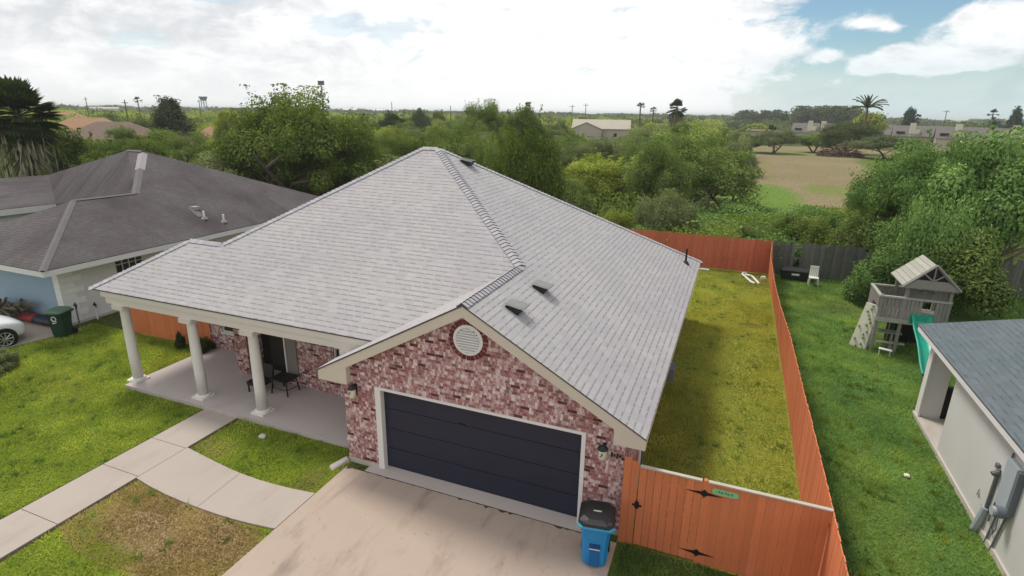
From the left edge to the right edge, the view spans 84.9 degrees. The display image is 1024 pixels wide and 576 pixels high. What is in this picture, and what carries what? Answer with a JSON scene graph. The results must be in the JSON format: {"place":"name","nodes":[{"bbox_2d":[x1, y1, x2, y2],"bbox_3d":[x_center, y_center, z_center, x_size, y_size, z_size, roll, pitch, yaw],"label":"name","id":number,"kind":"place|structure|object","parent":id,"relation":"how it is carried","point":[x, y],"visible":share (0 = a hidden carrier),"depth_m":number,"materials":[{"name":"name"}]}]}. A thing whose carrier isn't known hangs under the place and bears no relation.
{"place":"outdoors","nodes":[
{"label":"outdoors","id":0,"kind":"place"},
{"bbox_2d":[1,317,81,348],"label":"driveway","id":1,"kind":"structure","parent":0,"point":[35,332],"depth_m":20.98,"materials":[{"name":"concrete"}]},
{"bbox_2d":[0,315,25,347],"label":"car","id":2,"kind":"object","parent":1,"relation":"on","point":[11,329],"visible":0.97,"depth_m":19.85,"materials":[{"name":"white paint"}]},
{"bbox_2d":[0,297,29,317],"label":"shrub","id":3,"kind":"object","parent":1,"relation":"on","point":[5,308],"visible":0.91,"depth_m":21.76,"materials":[{"name":"green plant"}]},
{"bbox_2d":[15,313,49,325],"bbox_3d":[-18.596,1.196,21.921,3.550,0.320,0.480,8,19,20],"label":"kayak","id":4,"kind":"object","parent":1,"relation":"on","point":[36,318],"visible":0.47,"depth_m":21.73,"materials":[{"name":"red paint"}]},
{"bbox_2d":[0,150,318,324],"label":"house","id":5,"kind":"structure","parent":0,"point":[107,217],"depth_m":25.35,"materials":[{"name":"grey"}]},
{"bbox_2d":[114,255,142,273],"bbox_3d":[-16.212,-0.918,23.713,0.085,1.170,1.200,8,19,20],"label":"window","id":6,"kind":"structure","parent":5,"relation":"in","point":[121,265],"depth_m":23.58,"materials":[{"name":"black glass"}]},
{"bbox_2d":[0,323,351,575],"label":"front lawn","id":7,"kind":"structure","parent":0,"point":[5,570],"depth_m":13.64,"materials":[{"name":"green plant"}]},
{"bbox_2d":[0,346,21,370],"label":"shrub","id":8,"kind":"object","parent":7,"relation":"on","point":[8,360],"visible":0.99,"depth_m":18.17,"materials":[{"name":"green plant"}]},
{"bbox_2d":[43,306,77,337],"bbox_3d":[-16.672,1.250,20.717,0.670,1.070,0.778,1,17,1],"label":"garbage bin","id":9,"kind":"object","parent":7,"relation":"on","point":[59,318],"visible":1,"depth_m":20.52,"materials":[{"name":"green plastic"}]},
{"bbox_2d":[0,409,314,561],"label":"walkway","id":10,"kind":"structure","parent":7,"relation":"on","point":[169,462],"depth_m":12.56,"materials":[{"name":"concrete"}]},
{"bbox_2d":[60,480,259,575],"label":"dry grass","id":11,"kind":"structure","parent":7,"relation":"on","point":[131,506],"depth_m":11.24,"materials":[{"name":"plant"}]},
{"bbox_2d":[0,326,322,567],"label":"weeds","id":12,"kind":"object","parent":7,"relation":"on","point":[92,416],"visible":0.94,"depth_m":15.08,"materials":[{"name":"green plant"}]},
{"bbox_2d":[222,466,615,575],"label":"driveway","id":13,"kind":"structure","parent":0,"point":[345,521],"depth_m":11.16,"materials":[{"name":"concrete"}]},
{"bbox_2d":[578,499,615,566],"bbox_3d":[1.602,4.665,10.664,0.670,1.076,0.778,5,18,12],"label":"recycling bin","id":14,"kind":"object","parent":13,"relation":"on","point":[596,521],"visible":1,"depth_m":10.39,"materials":[{"name":"blue plastic"}]},
{"bbox_2d":[365,465,580,531],"bbox_3d":[-0.864,4.629,12.498,5.480,0.052,0.410,8,19,20],"label":"garage apron","id":15,"kind":"object","parent":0,"point":[502,503],"visible":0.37,"depth_m":12.41,"materials":[{"name":"concrete"}]},
{"bbox_2d":[0,107,1023,542],"bbox_3d":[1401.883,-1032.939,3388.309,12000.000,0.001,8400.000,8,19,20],"label":"ground","id":16,"kind":"structure","parent":0,"point":[114,319],"depth_m":32.32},
{"bbox_2d":[0,74,68,204],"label":"palm tree","id":17,"kind":"object","parent":16,"relation":"on","point":[24,135],"visible":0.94,"depth_m":41.32,"materials":[{"name":"green plant"}]},
{"bbox_2d":[24,127,106,175],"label":"shrub","id":18,"kind":"object","parent":16,"relation":"on","point":[72,147],"visible":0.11,"depth_m":45.60,"materials":[{"name":"green plant"}]},
{"bbox_2d":[59,117,112,130],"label":"house","id":19,"kind":"structure","parent":16,"relation":"on","point":[73,123],"depth_m":99.74,"materials":[{"name":"tile"}]},
{"bbox_2d":[68,139,126,167],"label":"shrub","id":20,"kind":"object","parent":16,"relation":"on","point":[104,152],"visible":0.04,"depth_m":43.55,"materials":[{"name":"green plant"}]},
{"bbox_2d":[55,121,150,142],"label":"house","id":21,"kind":"structure","parent":16,"relation":"on","point":[97,128],"depth_m":81.91,"materials":[{"name":"grey"}]},
{"bbox_2d":[101,124,141,147],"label":"tree","id":22,"kind":"object","parent":16,"relation":"on","point":[125,135],"visible":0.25,"depth_m":71.43,"materials":[{"name":"green plant"}]},
{"bbox_2d":[122,136,186,160],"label":"tree","id":23,"kind":"object","parent":16,"relation":"on","point":[144,145],"visible":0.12,"depth_m":47.21,"materials":[{"name":"green plant"}]},
{"bbox_2d":[132,127,197,149],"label":"tree","id":24,"kind":"object","parent":16,"relation":"on","point":[161,134],"visible":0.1,"depth_m":61.11,"materials":[{"name":"green plant"}]},
{"bbox_2d":[130,308,211,344],"bbox_3d":[-12.430,1.029,20.369,4.041,1.869,0.133,7,19,19],"label":"board fence","id":25,"kind":"object","parent":16,"relation":"on","point":[157,324],"visible":0.3,"depth_m":20.59,"materials":[{"name":"orange wood"}]},
{"bbox_2d":[144,95,209,141],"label":"conifer tree","id":26,"kind":"object","parent":16,"relation":"on","point":[169,115],"visible":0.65,"depth_m":77.51,"materials":[{"name":"green plant"}]},
{"bbox_2d":[152,131,215,163],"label":"tree","id":27,"kind":"object","parent":16,"relation":"on","point":[178,144],"visible":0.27,"depth_m":55.05,"materials":[{"name":"green plant"}]},
{"bbox_2d":[169,147,229,171],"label":"shrub","id":28,"kind":"object","parent":16,"relation":"on","point":[215,166],"visible":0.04,"depth_m":42.49,"materials":[{"name":"green plant"}]},
{"bbox_2d":[190,137,231,167],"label":"tree","id":29,"kind":"object","parent":16,"relation":"on","point":[204,147],"visible":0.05,"depth_m":48.68,"materials":[{"name":"green plant"}]},
{"bbox_2d":[208,107,239,139],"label":"tree","id":30,"kind":"object","parent":16,"relation":"on","point":[222,122],"visible":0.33,"depth_m":85.08,"materials":[{"name":"green plant"}]},
{"bbox_2d":[213,107,309,187],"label":"tree","id":31,"kind":"object","parent":16,"relation":"on","point":[261,170],"visible":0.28,"depth_m":41.35,"materials":[{"name":"green plant"}]},
{"bbox_2d":[206,83,374,191],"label":"tree","id":32,"kind":"object","parent":16,"relation":"on","point":[291,129],"visible":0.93,"depth_m":40.30,"materials":[{"name":"green plant"}]},
{"bbox_2d":[307,113,383,186],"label":"tree","id":33,"kind":"object","parent":16,"relation":"on","point":[370,154],"visible":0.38,"depth_m":44.57,"materials":[{"name":"green plant"}]},
{"bbox_2d":[64,115,708,144],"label":"woods","id":34,"kind":"object","parent":16,"relation":"on","point":[201,121],"visible":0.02,"depth_m":147.09,"materials":[{"name":"green plant"}]},
{"bbox_2d":[378,111,405,129],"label":"tree","id":35,"kind":"object","parent":16,"relation":"on","point":[392,119],"visible":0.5,"depth_m":120.88,"materials":[{"name":"green plant"}]},
{"bbox_2d":[375,125,411,158],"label":"tree","id":36,"kind":"object","parent":16,"relation":"on","point":[392,129],"visible":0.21,"depth_m":82.00,"materials":[{"name":"green plant"}]},
{"bbox_2d":[88,146,702,535],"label":"house","id":37,"kind":"structure","parent":16,"relation":"on","point":[472,323],"depth_m":14.51,"materials":[{"name":"grey"}]},
{"bbox_2d":[247,362,273,391],"bbox_3d":[-7.513,2.697,16.780,0.540,0.740,0.610,8,19,20],"label":"porch chair","id":38,"kind":"object","parent":37,"relation":"on","point":[268,370],"visible":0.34,"depth_m":16.85,"materials":[{"name":"black metal"}]},
{"bbox_2d":[261,333,285,371],"bbox_3d":[-7.360,1.622,17.723,1.460,2.230,0.075,8,19,20],"label":"front door","id":39,"kind":"structure","parent":37,"relation":"in","point":[273,349],"depth_m":17.93,"materials":[{"name":"brown paint"}]},
{"bbox_2d":[269,371,299,396],"bbox_3d":[-6.769,2.865,16.702,0.644,0.493,0.534,8,19,20],"label":"side table","id":40,"kind":"object","parent":37,"relation":"on","point":[284,377],"visible":1,"depth_m":16.58,"materials":[{"name":"black metal"}]},
{"bbox_2d":[283,338,299,377],"bbox_3d":[-6.639,1.781,16.750,0.440,1.930,0.053,8,19,20],"label":"sidelight window","id":41,"kind":"structure","parent":37,"relation":"in","point":[290,351],"depth_m":16.82,"materials":[{"name":"grey glass"}]},
{"bbox_2d":[384,391,581,516],"bbox_3d":[-0.768,3.553,12.327,4.740,2.100,0.075,8,19,20],"label":"garage door","id":42,"kind":"structure","parent":37,"relation":"in","point":[528,463],"depth_m":12.26,"materials":[{"name":"blue paint"}]},
{"bbox_2d":[379,133,420,165],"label":"tree","id":43,"kind":"object","parent":16,"relation":"on","point":[403,148],"visible":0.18,"depth_m":51.73,"materials":[{"name":"green plant"}]},
{"bbox_2d":[406,108,431,131],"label":"tree","id":44,"kind":"object","parent":16,"relation":"on","point":[420,119],"visible":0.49,"depth_m":117.16,"materials":[{"name":"green plant"}]},
{"bbox_2d":[418,126,460,147],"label":"tree","id":45,"kind":"object","parent":16,"relation":"on","point":[439,133],"visible":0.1,"depth_m":64.52,"materials":[{"name":"green plant"}]},
{"bbox_2d":[436,132,482,164],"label":"tree","id":46,"kind":"object","parent":16,"relation":"on","point":[458,148],"visible":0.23,"depth_m":44.01,"materials":[{"name":"green plant"}]},
{"bbox_2d":[460,98,508,138],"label":"tree","id":47,"kind":"object","parent":16,"relation":"on","point":[488,121],"visible":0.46,"depth_m":70.48,"materials":[{"name":"green plant"}]},
{"bbox_2d":[472,134,503,168],"bbox_3d":[-1.881,-7.292,39.569,3.356,6.944,3.062,-12,22,-36],"label":"tree","id":48,"kind":"object","parent":16,"relation":"on","point":[484,160],"visible":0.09,"depth_m":38.88,"materials":[{"name":"green plant"}]},
{"bbox_2d":[0,106,1005,132],"bbox_3d":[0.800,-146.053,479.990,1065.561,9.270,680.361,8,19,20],"label":"woods","id":49,"kind":"object","parent":16,"relation":"on","point":[783,124],"visible":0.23,"depth_m":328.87,"materials":[{"name":"green plant"}]},
{"bbox_2d":[267,141,750,240],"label":"undergrowth","id":50,"kind":"object","parent":16,"relation":"on","point":[605,206],"visible":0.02,"depth_m":39.85,"materials":[{"name":"green plant"}]},
{"bbox_2d":[496,102,551,152],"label":"tree","id":51,"kind":"object","parent":16,"relation":"on","point":[524,118],"visible":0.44,"depth_m":57.94,"materials":[{"name":"green plant"}]},
{"bbox_2d":[485,126,566,201],"bbox_3d":[1.018,-6.617,36.555,5.798,7.617,5.426,17,24,42],"label":"tree","id":52,"kind":"object","parent":16,"relation":"on","point":[525,163],"visible":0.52,"depth_m":35.16,"materials":[{"name":"green plant"}]},
{"bbox_2d":[32,103,1023,125],"bbox_3d":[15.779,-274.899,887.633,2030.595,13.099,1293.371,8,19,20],"label":"woods","id":53,"kind":"object","parent":16,"relation":"on","point":[375,111],"visible":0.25,"depth_m":700.77,"materials":[{"name":"green plant"}]},
{"bbox_2d":[558,141,595,171],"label":"tree","id":54,"kind":"object","parent":16,"relation":"on","point":[580,153],"visible":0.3,"depth_m":53.85,"materials":[{"name":"green plant"}]},
{"bbox_2d":[559,174,595,212],"bbox_3d":[3.818,-5.990,39.870,4.363,4.280,4.313,-8,19,-25],"label":"tree","id":55,"kind":"object","parent":16,"relation":"on","point":[574,191],"visible":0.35,"depth_m":38.62,"materials":[{"name":"green plant"}]},
{"bbox_2d":[561,153,629,214],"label":"tree","id":56,"kind":"object","parent":16,"relation":"on","point":[602,175],"visible":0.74,"depth_m":44.58,"materials":[{"name":"green plant"}]},
{"bbox_2d":[571,119,630,139],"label":"house","id":57,"kind":"structure","parent":16,"relation":"on","point":[596,128],"depth_m":185.78,"materials":[{"name":"beige"}]},
{"bbox_2d":[586,136,629,162],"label":"tree","id":58,"kind":"object","parent":16,"relation":"on","point":[605,149],"visible":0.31,"depth_m":67.83,"materials":[{"name":"green plant"}]},
{"bbox_2d":[599,206,634,228],"bbox_3d":[6.339,-3.908,35.959,2.890,2.647,3.186,16,23,40],"label":"shrub","id":59,"kind":"object","parent":16,"relation":"on","point":[613,217],"visible":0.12,"depth_m":35.33,"materials":[{"name":"green plant"}]},
{"bbox_2d":[609,139,647,178],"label":"tree","id":60,"kind":"object","parent":16,"relation":"on","point":[630,151],"visible":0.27,"depth_m":56.49,"materials":[{"name":"green plant"}]},
{"bbox_2d":[611,122,673,158],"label":"tree","id":61,"kind":"object","parent":16,"relation":"on","point":[642,134],"visible":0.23,"depth_m":62.55,"materials":[{"name":"green plant"}]},
{"bbox_2d":[625,138,696,199],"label":"tree","id":62,"kind":"object","parent":16,"relation":"on","point":[655,170],"visible":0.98,"depth_m":40.22,"materials":[{"name":"green plant"}]},
{"bbox_2d":[629,187,702,234],"bbox_3d":[9.845,-4.447,35.968,4.452,3.868,4.597,0,17,-3],"label":"tree","id":63,"kind":"object","parent":16,"relation":"on","point":[666,208],"visible":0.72,"depth_m":34.81,"materials":[{"name":"green plant"}]},
{"bbox_2d":[666,98,686,126],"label":"tree","id":64,"kind":"object","parent":16,"relation":"on","point":[677,115],"visible":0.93,"depth_m":127.75,"materials":[{"name":"green plant"}]},
{"bbox_2d":[619,126,768,204],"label":"tree","id":65,"kind":"object","parent":16,"relation":"on","point":[697,157],"visible":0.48,"depth_m":44.79,"materials":[{"name":"green plant"}]},
{"bbox_2d":[701,162,757,205],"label":"tree","id":66,"kind":"object","parent":16,"relation":"on","point":[714,196],"visible":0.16,"depth_m":47.21,"materials":[{"name":"green plant"}]},
{"bbox_2d":[732,109,789,126],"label":"conifer row","id":67,"kind":"object","parent":16,"relation":"on","point":[746,114],"visible":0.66,"depth_m":392.15,"materials":[{"name":"plant"}]},
{"bbox_2d":[763,213,807,241],"bbox_3d":[17.121,-3.304,34.545,3.172,2.633,3.421,13,21,35],"label":"shrub","id":68,"kind":"object","parent":16,"relation":"on","point":[788,219],"visible":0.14,"depth_m":34.41,"materials":[{"name":"green plant"}]},
{"bbox_2d":[771,209,832,257],"bbox_3d":[17.419,-3.056,33.440,3.303,2.868,3.642,-12,22,-35],"label":"shrub","id":69,"kind":"object","parent":16,"relation":"on","point":[796,232],"visible":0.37,"depth_m":32.88,"materials":[{"name":"green plant"}]},
{"bbox_2d":[611,193,1015,265],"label":"undergrowth","id":70,"kind":"object","parent":16,"relation":"on","point":[749,209],"visible":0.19,"depth_m":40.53,"materials":[{"name":"green plant"}]},
{"bbox_2d":[786,105,871,123],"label":"conifer row","id":71,"kind":"object","parent":16,"relation":"on","point":[806,114],"visible":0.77,"depth_m":334.03,"materials":[{"name":"green plant"}]},
{"bbox_2d":[824,206,899,257],"bbox_3d":[19.008,-2.487,29.971,3.711,3.951,3.754,0,17,-3],"label":"tree","id":72,"kind":"object","parent":16,"relation":"on","point":[846,235],"visible":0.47,"depth_m":29.34,"materials":[{"name":"green plant"}]},
{"bbox_2d":[839,153,951,227],"bbox_3d":[21.215,-3.920,30.611,5.912,6.585,4.896,11,20,28],"label":"tree","id":73,"kind":"object","parent":16,"relation":"on","point":[855,199],"visible":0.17,"depth_m":30.61,"materials":[{"name":"green plant"}]},
{"bbox_2d":[773,240,1023,298],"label":"board fence","id":74,"kind":"object","parent":16,"relation":"on","point":[1017,275],"visible":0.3,"depth_m":29.23,"materials":[{"name":"grey wood"}]},
{"bbox_2d":[860,129,1002,244],"bbox_3d":[20.903,-3.593,27.321,6.693,8.012,5.542,3,18,7],"label":"tree","id":75,"kind":"object","parent":16,"relation":"on","point":[906,181],"visible":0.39,"depth_m":26.77,"materials":[{"name":"green plant"}]},
{"bbox_2d":[0,0,1023,119],"label":"sky","id":76,"kind":"structure","parent":0,"point":[964,58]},
{"bbox_2d":[607,541,737,575],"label":"verge","id":77,"kind":"structure","parent":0,"point":[614,563],"depth_m":10.65,"materials":[{"name":"green plant"}]},
{"bbox_2d":[616,267,802,575],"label":"side yard lawn","id":78,"kind":"structure","parent":0,"point":[741,477],"depth_m":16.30,"materials":[{"name":"green plant"}]},
{"bbox_2d":[618,456,639,544],"bbox_3d":[2.281,4.159,10.931,0.280,1.980,0.090,8,19,20],"label":"board fence","id":79,"kind":"object","parent":78,"relation":"on","point":[629,495],"visible":0.99,"depth_m":10.88,"materials":[{"name":"orange wood"}]},
{"bbox_2d":[626,228,772,273],"bbox_3d":[5.017,-2.835,33.489,19.150,1.840,0.063,8,19,20],"label":"board fence","id":80,"kind":"object","parent":78,"relation":"on","point":[702,241],"visible":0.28,"depth_m":31.00,"materials":[{"name":"brown wood"}]},
{"bbox_2d":[635,273,794,541],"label":"weeds","id":81,"kind":"object","parent":78,"relation":"on","point":[729,419],"visible":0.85,"depth_m":17.33,"materials":[{"name":"green plant"}]},
{"bbox_2d":[693,478,833,575],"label":"board fence","id":82,"kind":"object","parent":78,"relation":"on","point":[803,521],"visible":1,"depth_m":10.03,"materials":[{"name":"orange wood"}]},
{"bbox_2d":[632,464,721,561],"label":"fence gate","id":83,"kind":"structure","parent":82,"relation":"attached to","point":[643,532],"depth_m":10.61,"materials":[{"name":"orange wood"}]},
{"bbox_2d":[791,121,838,137],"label":"row house","id":84,"kind":"structure","parent":0,"point":[802,129],"depth_m":196.58,"materials":[{"name":"beige"}]},
{"bbox_2d":[694,146,949,210],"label":"field","id":85,"kind":"structure","parent":0,"point":[797,175],"depth_m":82.23,"materials":[{"name":"soil"}]},
{"bbox_2d":[715,134,759,170],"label":"shrub","id":86,"kind":"object","parent":85,"relation":"on","point":[745,142],"visible":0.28,"depth_m":77.62,"materials":[{"name":"green plant"}]},
{"bbox_2d":[754,129,801,153],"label":"tree","id":87,"kind":"object","parent":85,"relation":"on","point":[771,138],"visible":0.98,"depth_m":125.70,"materials":[{"name":"green plant"}]},
{"bbox_2d":[797,131,835,152],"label":"tree","id":88,"kind":"object","parent":85,"relation":"on","point":[814,139],"visible":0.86,"depth_m":131.67,"materials":[{"name":"green plant"}]},
{"bbox_2d":[813,143,866,157],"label":"brush pile","id":89,"kind":"object","parent":85,"relation":"on","point":[839,153],"visible":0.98,"depth_m":120.88,"materials":[{"name":"wood"}]},
{"bbox_2d":[816,120,884,153],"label":"tree","id":90,"kind":"object","parent":85,"relation":"on","point":[847,129],"visible":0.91,"depth_m":126.85,"materials":[{"name":"green plant"}]},
{"bbox_2d":[844,94,888,148],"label":"palm tree","id":91,"kind":"object","parent":85,"relation":"on","point":[867,104],"visible":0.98,"depth_m":150.36,"materials":[{"name":"green plant"}]},
{"bbox_2d":[851,111,889,140],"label":"tree","id":92,"kind":"object","parent":85,"relation":"on","point":[874,118],"visible":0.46,"depth_m":153.34,"materials":[{"name":"green plant"}]},
{"bbox_2d":[846,134,929,159],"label":"tree","id":93,"kind":"object","parent":85,"relation":"on","point":[878,142],"visible":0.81,"depth_m":113.18,"materials":[{"name":"green plant"}]},
{"bbox_2d":[933,124,988,148],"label":"row house","id":94,"kind":"structure","parent":85,"relation":"on","point":[941,134],"depth_m":156.98,"materials":[{"name":"beige"}]},
{"bbox_2d":[1003,105,1023,127],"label":"conifer tree","id":95,"kind":"object","parent":85,"relation":"on","point":[1017,115],"visible":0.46,"depth_m":151.79,"materials":[{"name":"teal plant"}]},
{"bbox_2d":[775,274,1023,575],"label":"neighbor lawn","id":96,"kind":"structure","parent":0,"point":[965,316],"depth_m":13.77,"materials":[{"name":"green plant"}]},
{"bbox_2d":[781,265,809,281],"bbox_3d":[14.883,-0.751,29.469,1.400,0.620,0.760,8,19,20],"label":"storage box","id":97,"kind":"object","parent":96,"relation":"on","point":[793,273],"visible":1,"depth_m":29.21,"materials":[{"name":"black plastic"}]},
{"bbox_2d":[768,245,849,575],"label":"board fence","id":98,"kind":"object","parent":96,"relation":"on","point":[812,481],"visible":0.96,"depth_m":12.76,"materials":[{"name":"orange wood"}]},
{"bbox_2d":[778,290,1000,575],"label":"weeds","id":99,"kind":"object","parent":96,"relation":"on","point":[895,446],"visible":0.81,"depth_m":14.80,"materials":[{"name":"green plant"}]},
{"bbox_2d":[839,230,945,306],"bbox_3d":[17.010,-0.590,24.861,4.097,3.309,3.716,13,21,34],"label":"shrub","id":100,"kind":"object","parent":96,"relation":"on","point":[883,265],"visible":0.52,"depth_m":24.79,"materials":[{"name":"green plant"}]},
{"bbox_2d":[849,255,962,376],"bbox_3d":[13.816,0.864,19.499,2.855,3.475,3.960,8,19,20],"label":"play set","id":101,"kind":"object","parent":96,"relation":"on","point":[902,318],"visible":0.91,"depth_m":19.91,"materials":[{"name":"grey wood"}]},
{"bbox_2d":[874,188,1007,314],"bbox_3d":[18.967,-1.765,25.266,4.558,5.519,4.870,7,18,19],"label":"tree","id":102,"kind":"object","parent":96,"relation":"on","point":[918,221],"visible":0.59,"depth_m":23.90,"materials":[{"name":"green plant"}]},
{"bbox_2d":[888,226,1023,319],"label":"shrub","id":103,"kind":"object","parent":96,"relation":"on","point":[984,294],"visible":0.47,"depth_m":22.85,"materials":[{"name":"green plant"}]},
{"bbox_2d":[906,124,1023,299],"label":"tree","id":104,"kind":"object","parent":96,"relation":"on","point":[999,161],"visible":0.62,"depth_m":23.97,"materials":[{"name":"green plant"}]},
{"bbox_2d":[891,123,950,145],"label":"row house","id":105,"kind":"structure","parent":0,"point":[906,130],"depth_m":169.93,"materials":[{"name":"beige"}]},
{"bbox_2d":[912,319,1023,575],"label":"house","id":106,"kind":"structure","parent":0,"point":[975,438],"depth_m":12.55,"materials":[{"name":"beige"}]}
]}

